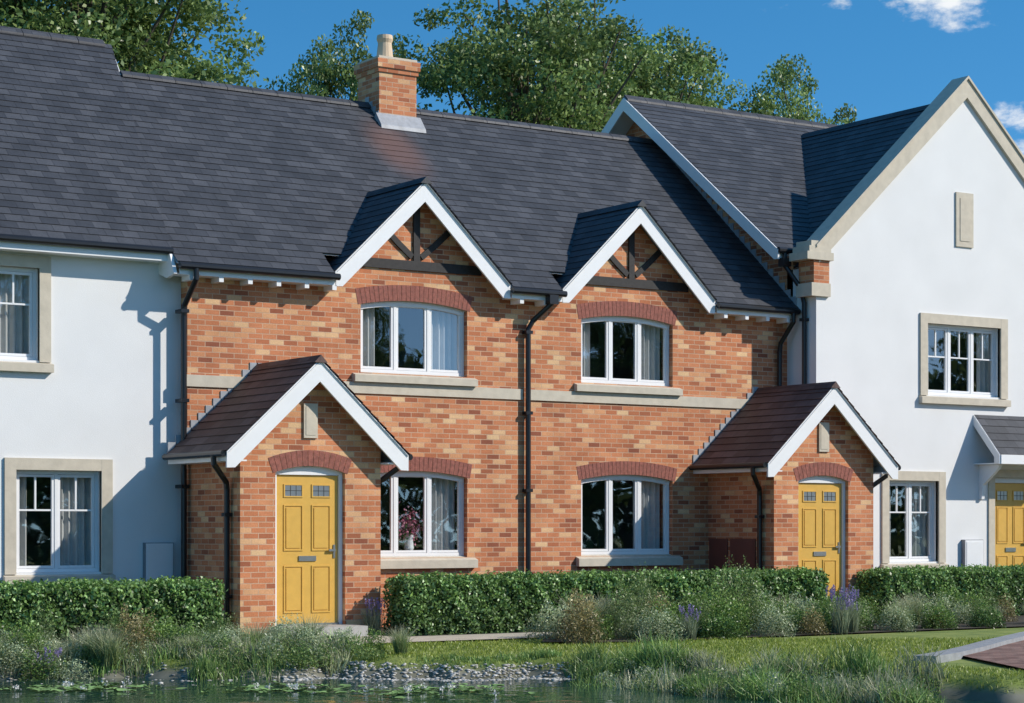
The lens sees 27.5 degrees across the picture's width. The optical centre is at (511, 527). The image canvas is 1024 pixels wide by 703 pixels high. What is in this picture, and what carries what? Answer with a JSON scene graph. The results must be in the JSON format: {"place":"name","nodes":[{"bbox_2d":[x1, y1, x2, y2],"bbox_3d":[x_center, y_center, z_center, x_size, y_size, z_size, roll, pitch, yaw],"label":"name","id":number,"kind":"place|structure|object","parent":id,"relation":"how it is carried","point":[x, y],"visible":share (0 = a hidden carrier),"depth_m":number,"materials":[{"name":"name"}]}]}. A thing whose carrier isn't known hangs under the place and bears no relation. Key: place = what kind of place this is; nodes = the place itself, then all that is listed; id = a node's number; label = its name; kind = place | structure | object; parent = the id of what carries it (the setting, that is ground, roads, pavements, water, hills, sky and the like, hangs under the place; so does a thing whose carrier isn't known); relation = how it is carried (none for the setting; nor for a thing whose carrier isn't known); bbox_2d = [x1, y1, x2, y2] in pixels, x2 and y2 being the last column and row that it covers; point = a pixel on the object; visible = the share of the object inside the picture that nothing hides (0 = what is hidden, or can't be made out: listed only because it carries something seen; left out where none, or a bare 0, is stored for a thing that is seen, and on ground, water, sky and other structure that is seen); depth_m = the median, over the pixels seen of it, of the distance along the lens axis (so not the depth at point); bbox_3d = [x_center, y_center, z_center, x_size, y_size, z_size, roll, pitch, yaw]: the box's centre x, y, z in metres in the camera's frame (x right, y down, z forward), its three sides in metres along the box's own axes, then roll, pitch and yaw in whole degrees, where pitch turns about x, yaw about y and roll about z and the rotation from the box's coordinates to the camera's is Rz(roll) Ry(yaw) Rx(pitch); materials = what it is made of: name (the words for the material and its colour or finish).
{"place":"outdoors","nodes":[
{"label":"outdoors","id":0,"kind":"place"},
{"bbox_2d":[187,382,380,634],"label":"porch walls","id":1,"kind":"structure","parent":0,"point":[317,426],"depth_m":28.61,"materials":[{"name":"orange brick"}]},
{"bbox_2d":[162,362,412,632],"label":"porch trim and gutters","id":2,"kind":"structure","parent":1,"relation":"attached to","point":[243,446],"depth_m":28.27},
{"bbox_2d":[275,466,341,625],"bbox_3d":[-2.808,0.247,28.621,1.064,2.165,0.095,0,0,-34],"label":"front door","id":3,"kind":"structure","parent":1,"relation":"in","point":[307,523],"depth_m":28.62,"materials":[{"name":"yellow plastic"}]},
{"bbox_2d":[285,485,335,560],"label":"door fittings","id":4,"kind":"object","parent":3,"relation":"attached to","point":[293,490],"depth_m":28.61,"materials":[{"name":"metal"}]},
{"bbox_2d":[166,355,409,455],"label":"porch roof","id":5,"kind":"structure","parent":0,"point":[228,421],"depth_m":28.69,"materials":[{"name":"brown tile"}]},
{"bbox_2d":[350,632,558,642],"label":"garden path","id":6,"kind":"structure","parent":0,"point":[467,637],"depth_m":28.05,"materials":[{"name":"beige concrete"}]},
{"bbox_2d":[0,677,995,702],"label":"pond water","id":7,"kind":"structure","parent":0,"point":[167,691],"depth_m":21.71,"materials":[{"name":"teal liquid"}]},
{"bbox_2d":[0,678,571,697],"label":"lily pads","id":8,"kind":"object","parent":7,"relation":"on","point":[408,689],"visible":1,"depth_m":22.11,"materials":[{"name":"green plant"}]},
{"bbox_2d":[0,627,944,702],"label":"marginal plants","id":9,"kind":"object","parent":7,"relation":"on","point":[315,658],"visible":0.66,"depth_m":23.23,"materials":[{"name":"green plant"}]},
{"bbox_2d":[1,625,945,702],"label":"reeds","id":10,"kind":"object","parent":7,"relation":"in","point":[203,668],"visible":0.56,"depth_m":22.98,"materials":[{"name":"green plant"}]},
{"bbox_2d":[0,626,1023,702],"bbox_3d":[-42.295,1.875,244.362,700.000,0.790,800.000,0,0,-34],"label":"ground","id":11,"kind":"structure","parent":0,"point":[952,690],"depth_m":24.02,"materials":[{"name":"green plant"}]},
{"bbox_2d":[0,638,38,671],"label":"pale shrub","id":12,"kind":"object","parent":11,"relation":"on","point":[16,651],"visible":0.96,"depth_m":23.73,"materials":[{"name":"green plant"}]},
{"bbox_2d":[2,617,47,658],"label":"green shrub","id":13,"kind":"object","parent":11,"relation":"on","point":[29,640],"visible":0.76,"depth_m":24.11,"materials":[{"name":"green plant"}]},
{"bbox_2d":[29,603,55,650],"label":"conifer shrub","id":14,"kind":"object","parent":11,"relation":"on","point":[46,623],"visible":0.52,"depth_m":24.43,"materials":[{"name":"green plant"}]},
{"bbox_2d":[15,641,71,679],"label":"green shrub","id":15,"kind":"object","parent":11,"relation":"on","point":[37,670],"visible":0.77,"depth_m":23.74,"materials":[{"name":"green plant"}]},
{"bbox_2d":[0,0,106,39],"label":"deciduous tree","id":16,"kind":"object","parent":11,"relation":"on","point":[46,2],"visible":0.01,"depth_m":44.48,"materials":[{"name":"green plant"}]},
{"bbox_2d":[47,655,97,679],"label":"pale shrub","id":17,"kind":"object","parent":11,"relation":"on","point":[67,675],"visible":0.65,"depth_m":23.77,"materials":[{"name":"green plant"}]},
{"bbox_2d":[0,251,180,589],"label":"walls","id":18,"kind":"structure","parent":11,"relation":"on","point":[109,387],"depth_m":28.95,"materials":[{"name":"white paint"}]},
{"bbox_2d":[0,274,90,568],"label":"window glass and curtains","id":19,"kind":"object","parent":18,"relation":"attached to","point":[35,538],"visible":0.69,"depth_m":28.89,"materials":[{"name":"clear glass"}]},
{"bbox_2d":[0,267,97,572],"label":"window frames","id":20,"kind":"structure","parent":18,"relation":"attached to","point":[55,510],"depth_m":28.55,"materials":[{"name":"white plastic"}]},
{"bbox_2d":[0,253,115,584],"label":"stone surrounds","id":21,"kind":"object","parent":18,"relation":"attached to","point":[13,465],"visible":0.94,"depth_m":28.34,"materials":[{"name":"beige stone"}]},
{"bbox_2d":[0,26,176,581],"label":"roof and trim","id":22,"kind":"structure","parent":18,"relation":"on","point":[75,179],"depth_m":29.90,"materials":[{"name":"grey tile"}]},
{"bbox_2d":[65,622,118,662],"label":"ornamental grass","id":23,"kind":"object","parent":11,"relation":"on","point":[90,651],"depth_m":24.19,"materials":[{"name":"green plant"}]},
{"bbox_2d":[81,624,134,666],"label":"ornamental grass","id":24,"kind":"object","parent":11,"relation":"on","point":[110,650],"depth_m":24.00,"materials":[{"name":"green plant"}]},
{"bbox_2d":[105,603,145,658],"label":"russet shrub","id":25,"kind":"object","parent":11,"relation":"on","point":[132,627],"visible":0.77,"depth_m":24.36,"materials":[{"name":"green plant"}]},
{"bbox_2d":[0,0,268,87],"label":"deciduous tree","id":26,"kind":"object","parent":11,"relation":"on","point":[84,15],"visible":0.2,"depth_m":45.35,"materials":[{"name":"green plant"}]},
{"bbox_2d":[47,0,231,82],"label":"deciduous tree","id":27,"kind":"object","parent":11,"relation":"on","point":[180,46],"visible":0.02,"depth_m":47.77,"materials":[{"name":"green plant"}]},
{"bbox_2d":[127,607,162,650],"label":"russet shrub","id":28,"kind":"object","parent":11,"relation":"on","point":[147,632],"visible":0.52,"depth_m":24.70,"materials":[{"name":"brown plant"}]},
{"bbox_2d":[129,615,175,652],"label":"green shrub","id":29,"kind":"object","parent":11,"relation":"on","point":[155,631],"visible":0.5,"depth_m":24.73,"materials":[{"name":"green plant"}]},
{"bbox_2d":[168,617,206,647],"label":"green shrub","id":30,"kind":"object","parent":11,"relation":"on","point":[186,631],"visible":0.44,"depth_m":24.76,"materials":[{"name":"green plant"}]},
{"bbox_2d":[223,621,283,645],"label":"ornamental grass","id":31,"kind":"object","parent":11,"relation":"on","point":[255,631],"depth_m":24.85,"materials":[{"name":"green plant"}]},
{"bbox_2d":[288,624,328,656],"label":"pale shrub","id":32,"kind":"object","parent":11,"relation":"on","point":[308,637],"visible":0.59,"depth_m":24.48,"materials":[{"name":"green plant"}]},
{"bbox_2d":[287,613,337,641],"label":"ornamental grass","id":33,"kind":"object","parent":11,"relation":"on","point":[311,627],"depth_m":25.15,"materials":[{"name":"green plant"}]},
{"bbox_2d":[273,624,367,636],"bbox_3d":[-2.676,1.466,28.423,1.170,0.269,0.850,0,0,-34],"label":"doorstep","id":34,"kind":"object","parent":11,"relation":"on","point":[356,629],"visible":0.2,"depth_m":28.27,"materials":[{"name":"concrete"}]},
{"bbox_2d":[263,9,408,100],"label":"deciduous tree","id":35,"kind":"object","parent":11,"relation":"on","point":[325,75],"visible":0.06,"depth_m":56.47,"materials":[{"name":"green plant"}]},
{"bbox_2d":[1,660,727,687],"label":"pebbles","id":36,"kind":"object","parent":11,"relation":"on","point":[361,664],"visible":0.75,"depth_m":23.93,"materials":[{"name":"stone"}]},
{"bbox_2d":[358,627,387,653],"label":"green shrub","id":37,"kind":"object","parent":11,"relation":"on","point":[368,638],"visible":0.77,"depth_m":24.86,"materials":[{"name":"green plant"}]},
{"bbox_2d":[377,625,414,654],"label":"ornamental grass","id":38,"kind":"object","parent":11,"relation":"on","point":[399,643],"depth_m":24.70,"materials":[{"name":"green plant"}]},
{"bbox_2d":[0,624,949,702],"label":"pond grass","id":39,"kind":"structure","parent":11,"relation":"on","point":[342,659],"depth_m":22.23,"materials":[{"name":"green plant"}]},
{"bbox_2d":[181,203,786,626],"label":"walls","id":40,"kind":"structure","parent":11,"relation":"on","point":[235,329],"depth_m":32.39,"materials":[{"name":"brick"}]},
{"bbox_2d":[398,502,422,549],"bbox_3d":[-1.560,-0.011,31.553,0.531,0.772,0.178,0,0,-34],"label":"flower vase","id":41,"kind":"object","parent":40,"relation":"on","point":[409,526],"visible":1,"depth_m":31.53,"materials":[{"name":"white ceramic"}]},
{"bbox_2d":[119,70,798,308],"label":"roof","id":42,"kind":"structure","parent":40,"relation":"on","point":[253,177],"depth_m":33.44,"materials":[{"name":"tile"}]},
{"bbox_2d":[354,34,425,132],"bbox_3d":[-2.061,-7.315,35.213,0.860,1.930,0.980,0,0,-34],"label":"chimney","id":43,"kind":"object","parent":42,"relation":"on","point":[386,84],"visible":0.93,"depth_m":34.98,"materials":[{"name":"brick"}]},
{"bbox_2d":[324,176,716,302],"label":"dormer roofs","id":44,"kind":"structure","parent":42,"relation":"on","point":[596,230],"depth_m":32.78,"materials":[{"name":"tile"}]},
{"bbox_2d":[187,372,749,568],"bbox_3d":[0.045,-0.848,32.368,11.060,2.915,0.170,0,0,-34],"label":"string course and sills","id":45,"kind":"object","parent":40,"relation":"attached to","point":[452,387],"visible":0.9,"depth_m":32.17,"materials":[{"name":"stone"}]},
{"bbox_2d":[174,261,800,579],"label":"gutters and downpipes","id":46,"kind":"object","parent":40,"relation":"attached to","point":[193,272],"visible":0.94,"depth_m":30.13,"materials":[{"name":"black plastic"}]},
{"bbox_2d":[363,307,660,556],"bbox_3d":[-0.294,-1.369,33.205,7.112,4.698,1.520,0,0,-34],"label":"window glass and curtains","id":47,"kind":"object","parent":40,"relation":"attached to","point":[376,336],"visible":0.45,"depth_m":33.30,"materials":[{"name":"clear glass"}]},
{"bbox_2d":[361,301,669,556],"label":"window frames","id":48,"kind":"structure","parent":40,"relation":"attached to","point":[427,369],"depth_m":31.95,"materials":[{"name":"white plastic"}]},
{"bbox_2d":[355,285,676,480],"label":"brick arches","id":49,"kind":"structure","parent":40,"relation":"attached to","point":[623,309],"depth_m":33.03,"materials":[{"name":"red brick"}]},
{"bbox_2d":[334,183,714,313],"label":"bargeboards and timbers","id":50,"kind":"object","parent":40,"relation":"attached to","point":[387,228],"visible":0.99,"depth_m":31.82,"materials":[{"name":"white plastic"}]},
{"bbox_2d":[368,0,689,131],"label":"deciduous tree","id":51,"kind":"object","parent":11,"relation":"on","point":[504,72],"visible":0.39,"depth_m":52.74,"materials":[{"name":"green plant"}]},
{"bbox_2d":[449,25,687,131],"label":"deciduous tree","id":52,"kind":"object","parent":11,"relation":"on","point":[660,97],"visible":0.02,"depth_m":57.33,"materials":[{"name":"green plant"}]},
{"bbox_2d":[531,0,729,130],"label":"deciduous tree","id":53,"kind":"object","parent":11,"relation":"on","point":[695,64],"visible":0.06,"depth_m":58.61,"materials":[{"name":"green plant"}]},
{"bbox_2d":[601,46,765,114],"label":"deciduous tree","id":54,"kind":"object","parent":11,"relation":"on","point":[727,95],"depth_m":62.34,"materials":[{"name":"green plant"}]},
{"bbox_2d":[379,615,1023,641],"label":"flower bed","id":55,"kind":"object","parent":11,"relation":"on","point":[1013,623],"visible":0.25,"depth_m":29.79,"materials":[{"name":"soil"}]},
{"bbox_2d":[361,597,384,634],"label":"lavender","id":56,"kind":"object","parent":55,"relation":"on","point":[374,625],"visible":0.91,"depth_m":28.75,"materials":[{"name":"green plant"}]},
{"bbox_2d":[523,598,573,640],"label":"pale shrub","id":57,"kind":"object","parent":55,"relation":"on","point":[544,626],"visible":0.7,"depth_m":27.93,"materials":[{"name":"green plant"}]},
{"bbox_2d":[553,588,595,643],"bbox_3d":[0.832,1.165,27.533,0.584,0.751,0.650,0,0,30],"label":"russet shrub","id":58,"kind":"object","parent":55,"relation":"on","point":[561,621],"visible":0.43,"depth_m":27.49,"materials":[{"name":"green plant"}]},
{"bbox_2d":[561,589,607,644],"bbox_3d":[0.901,1.164,27.104,0.621,0.753,0.558,0,0,-27],"label":"russet shrub","id":59,"kind":"object","parent":55,"relation":"on","point":[581,613],"visible":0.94,"depth_m":27.03,"materials":[{"name":"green plant"}]},
{"bbox_2d":[382,565,829,635],"bbox_3d":[1.634,1.050,30.856,7.924,0.966,0.788,0,0,-34],"label":"hedge","id":60,"kind":"object","parent":55,"relation":"on","point":[439,603],"visible":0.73,"depth_m":29.63,"materials":[{"name":"green plant"}]},
{"bbox_2d":[585,592,632,631],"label":"ornamental grass","id":61,"kind":"object","parent":55,"relation":"on","point":[608,611],"depth_m":29.59,"materials":[{"name":"green plant"}]},
{"bbox_2d":[602,571,637,639],"bbox_3d":[1.456,1.039,27.806,0.534,0.962,0.533,0,0,29],"label":"conifer shrub","id":62,"kind":"object","parent":55,"relation":"on","point":[632,627],"visible":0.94,"depth_m":27.75,"materials":[{"name":"green plant"}]},
{"bbox_2d":[620,566,657,635],"bbox_3d":[1.728,1.018,28.456,0.534,1.006,0.533,0,0,-41],"label":"conifer shrub","id":63,"kind":"object","parent":55,"relation":"on","point":[640,601],"visible":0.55,"depth_m":28.43,"materials":[{"name":"green plant"}]},
{"bbox_2d":[630,603,687,640],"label":"pale shrub","id":64,"kind":"object","parent":55,"relation":"on","point":[648,623],"visible":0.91,"depth_m":27.57,"materials":[{"name":"green plant"}]},
{"bbox_2d":[639,596,683,638],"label":"green shrub","id":65,"kind":"object","parent":55,"relation":"on","point":[674,613],"visible":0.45,"depth_m":28.06,"materials":[{"name":"green plant"}]},
{"bbox_2d":[678,604,701,639],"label":"lavender","id":66,"kind":"object","parent":55,"relation":"on","point":[689,628],"visible":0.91,"depth_m":27.86,"materials":[{"name":"green plant"}]},
{"bbox_2d":[682,581,739,634],"bbox_3d":[2.696,1.105,28.971,0.846,0.841,0.836,0,0,-26],"label":"green shrub","id":67,"kind":"object","parent":55,"relation":"on","point":[710,599],"visible":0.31,"depth_m":28.93,"materials":[{"name":"green plant"}]},
{"bbox_2d":[693,612,745,639],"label":"dark shrub","id":68,"kind":"object","parent":55,"relation":"on","point":[726,627],"visible":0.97,"depth_m":28.06,"materials":[{"name":"green plant"}]},
{"bbox_2d":[706,593,754,637],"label":"green shrub","id":69,"kind":"object","parent":55,"relation":"on","point":[725,609],"visible":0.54,"depth_m":28.57,"materials":[{"name":"green plant"}]},
{"bbox_2d":[716,554,751,626],"bbox_3d":[3.166,0.952,30.135,0.581,1.145,0.583,0,0,-2],"label":"conifer shrub","id":70,"kind":"object","parent":55,"relation":"on","point":[732,575],"visible":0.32,"depth_m":30.09,"materials":[{"name":"green plant"}]},
{"bbox_2d":[731,554,762,625],"bbox_3d":[3.429,0.955,30.438,0.534,1.137,0.533,0,0,28],"label":"conifer shrub","id":71,"kind":"object","parent":55,"relation":"on","point":[751,584],"visible":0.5,"depth_m":30.39,"materials":[{"name":"green plant"}]},
{"bbox_2d":[750,602,799,637],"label":"pale shrub","id":72,"kind":"object","parent":55,"relation":"on","point":[773,626],"visible":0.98,"depth_m":28.68,"materials":[{"name":"green plant"}]},
{"bbox_2d":[770,602,806,632],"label":"green shrub","id":73,"kind":"object","parent":55,"relation":"on","point":[794,617],"visible":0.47,"depth_m":29.56,"materials":[{"name":"green plant"}]},
{"bbox_2d":[796,605,828,635],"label":"russet shrub","id":74,"kind":"object","parent":55,"relation":"on","point":[810,624],"visible":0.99,"depth_m":29.07,"materials":[{"name":"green plant"}]},
{"bbox_2d":[792,604,833,634],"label":"dark shrub","id":75,"kind":"object","parent":55,"relation":"on","point":[826,616],"visible":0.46,"depth_m":29.62,"materials":[{"name":"green plant"}]},
{"bbox_2d":[822,584,853,634],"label":"lavender","id":76,"kind":"object","parent":55,"relation":"on","point":[840,626],"visible":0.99,"depth_m":29.35,"materials":[{"name":"green plant"}]},
{"bbox_2d":[839,588,862,633],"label":"lavender","id":77,"kind":"object","parent":55,"relation":"on","point":[853,624],"visible":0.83,"depth_m":29.58,"materials":[{"name":"green plant"}]},
{"bbox_2d":[854,597,878,630],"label":"green shrub","id":78,"kind":"object","parent":55,"relation":"on","point":[868,622],"visible":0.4,"depth_m":30.19,"materials":[{"name":"green plant"}]},
{"bbox_2d":[877,599,919,632],"bbox_3d":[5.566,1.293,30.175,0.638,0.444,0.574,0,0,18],"label":"pale shrub","id":79,"kind":"object","parent":55,"relation":"on","point":[896,621],"visible":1,"depth_m":30.07,"materials":[{"name":"green plant"}]},
{"bbox_2d":[889,591,934,624],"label":"ornamental grass","id":80,"kind":"object","parent":55,"relation":"on","point":[915,603],"depth_m":31.83,"materials":[{"name":"green plant"}]},
{"bbox_2d":[853,563,1023,617],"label":"hedge","id":81,"kind":"object","parent":55,"relation":"on","point":[881,585],"visible":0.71,"depth_m":34.23,"materials":[{"name":"green plant"}]},
{"bbox_2d":[921,597,957,630],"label":"green shrub","id":82,"kind":"object","parent":55,"relation":"on","point":[927,616],"visible":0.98,"depth_m":30.66,"materials":[{"name":"green plant"}]},
{"bbox_2d":[929,582,971,619],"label":"green shrub","id":83,"kind":"object","parent":55,"relation":"on","point":[949,596],"visible":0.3,"depth_m":33.44,"materials":[{"name":"green plant"}]},
{"bbox_2d":[954,587,992,622],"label":"green shrub","id":84,"kind":"object","parent":55,"relation":"on","point":[975,600],"visible":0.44,"depth_m":32.49,"materials":[{"name":"green plant"}]},
{"bbox_2d":[966,604,1005,628],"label":"dark shrub","id":85,"kind":"object","parent":55,"relation":"on","point":[987,615],"visible":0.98,"depth_m":31.23,"materials":[{"name":"green plant"}]},
{"bbox_2d":[689,387,900,570],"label":"porch trim and gutters","id":86,"kind":"structure","parent":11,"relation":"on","point":[888,466],"depth_m":33.49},
{"bbox_2d":[798,476,844,605],"bbox_3d":[4.951,0.247,33.776,1.064,2.165,0.095,0,0,-34],"label":"front door","id":87,"kind":"structure","parent":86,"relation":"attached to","point":[821,524],"depth_m":33.80,"materials":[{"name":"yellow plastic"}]},
{"bbox_2d":[804,492,840,555],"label":"door fittings","id":88,"kind":"object","parent":87,"relation":"attached to","point":[811,496],"depth_m":33.78,"materials":[{"name":"metal"}]},
{"bbox_2d":[738,53,856,124],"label":"deciduous tree","id":89,"kind":"object","parent":11,"relation":"on","point":[770,106],"visible":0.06,"depth_m":61.89,"materials":[{"name":"green plant"}]},
{"bbox_2d":[626,100,1023,568],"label":"walls","id":90,"kind":"structure","parent":11,"relation":"on","point":[900,263],"depth_m":36.23,"materials":[{"name":"paint"}]},
{"bbox_2d":[601,98,982,568],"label":"bargeboards and pipes","id":91,"kind":"object","parent":90,"relation":"attached to","point":[625,116],"visible":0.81,"depth_m":36.56,"materials":[{"name":"white plastic"}]},
{"bbox_2d":[622,95,1023,498],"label":"roof","id":92,"kind":"structure","parent":90,"relation":"on","point":[776,181],"depth_m":37.77,"materials":[{"name":"tile"}]},
{"bbox_2d":[789,76,1023,568],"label":"stone trim","id":93,"kind":"structure","parent":90,"relation":"attached to","point":[813,255],"depth_m":36.24,"materials":[{"name":"stone"}]},
{"bbox_2d":[890,330,988,558],"bbox_3d":[7.060,-1.365,37.215,4.004,5.004,1.520,0,0,-34],"label":"window glass and curtains","id":94,"kind":"object","parent":90,"relation":"attached to","point":[936,382],"visible":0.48,"depth_m":37.99,"materials":[{"name":"glass"}]},
{"bbox_2d":[890,324,995,561],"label":"window frames","id":95,"kind":"structure","parent":90,"relation":"attached to","point":[947,357],"depth_m":36.63,"materials":[{"name":"white plastic"}]},
{"bbox_2d":[995,478,1023,567],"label":"front door","id":96,"kind":"structure","parent":90,"relation":"attached to","point":[1009,522],"depth_m":37.51,"materials":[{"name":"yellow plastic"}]},
{"bbox_2d":[914,632,1023,663],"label":"kerb","id":97,"kind":"structure","parent":11,"relation":"on","point":[956,653],"depth_m":24.71,"materials":[{"name":"concrete"}]},
{"label":"flower bed","id":98,"kind":"object","parent":11,"relation":"on","visible":0},
{"bbox_2d":[0,575,228,643],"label":"hedge","id":99,"kind":"object","parent":98,"relation":"on","point":[72,606],"visible":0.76,"depth_m":26.18,"materials":[{"name":"green plant"}]},
{"bbox_2d":[5,0,1023,154],"label":"sky","id":100,"kind":"structure","parent":0,"point":[878,57],"materials":[{"name":"blue"}]},
{"bbox_2d":[708,405,872,600],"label":"porch walls","id":101,"kind":"structure","parent":0,"point":[832,445],"depth_m":33.83,"materials":[{"name":"orange brick"}]},
{"bbox_2d":[692,381,899,466],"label":"porch roof","id":102,"kind":"structure","parent":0,"point":[764,423],"depth_m":33.86,"materials":[{"name":"brown tile"}]},
{"bbox_2d":[965,640,1023,668],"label":"road","id":103,"kind":"structure","parent":0,"point":[1011,654],"depth_m":24.00,"materials":[{"name":"red brick"}]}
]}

